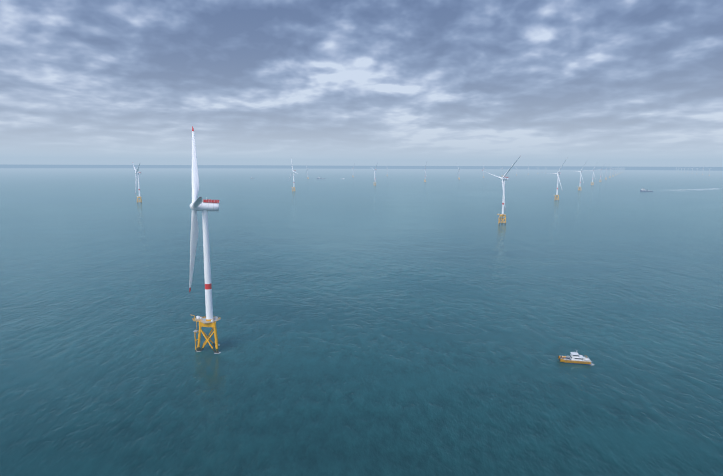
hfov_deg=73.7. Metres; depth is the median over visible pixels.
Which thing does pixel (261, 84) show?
sky
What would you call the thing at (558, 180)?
turbine
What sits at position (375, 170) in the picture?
turbine
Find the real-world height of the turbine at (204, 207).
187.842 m
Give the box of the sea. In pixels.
[0,168,722,475]
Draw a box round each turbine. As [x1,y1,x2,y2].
[132,162,141,202]
[189,126,220,352]
[288,159,297,191]
[372,163,377,185]
[482,157,519,224]
[550,160,565,200]
[574,163,585,190]
[585,162,597,185]
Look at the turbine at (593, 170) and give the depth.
3749.99 m
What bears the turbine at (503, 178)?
on the sea
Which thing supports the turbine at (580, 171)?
in the sea
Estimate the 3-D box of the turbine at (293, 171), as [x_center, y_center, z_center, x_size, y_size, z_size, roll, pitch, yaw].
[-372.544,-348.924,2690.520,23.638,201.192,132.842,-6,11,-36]
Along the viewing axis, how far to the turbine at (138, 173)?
1858.72 m
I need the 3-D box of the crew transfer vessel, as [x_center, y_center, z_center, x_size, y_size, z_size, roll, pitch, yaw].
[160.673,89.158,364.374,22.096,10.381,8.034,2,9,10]
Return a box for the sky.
[0,0,722,170]
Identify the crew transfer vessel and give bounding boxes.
[558,352,590,364]

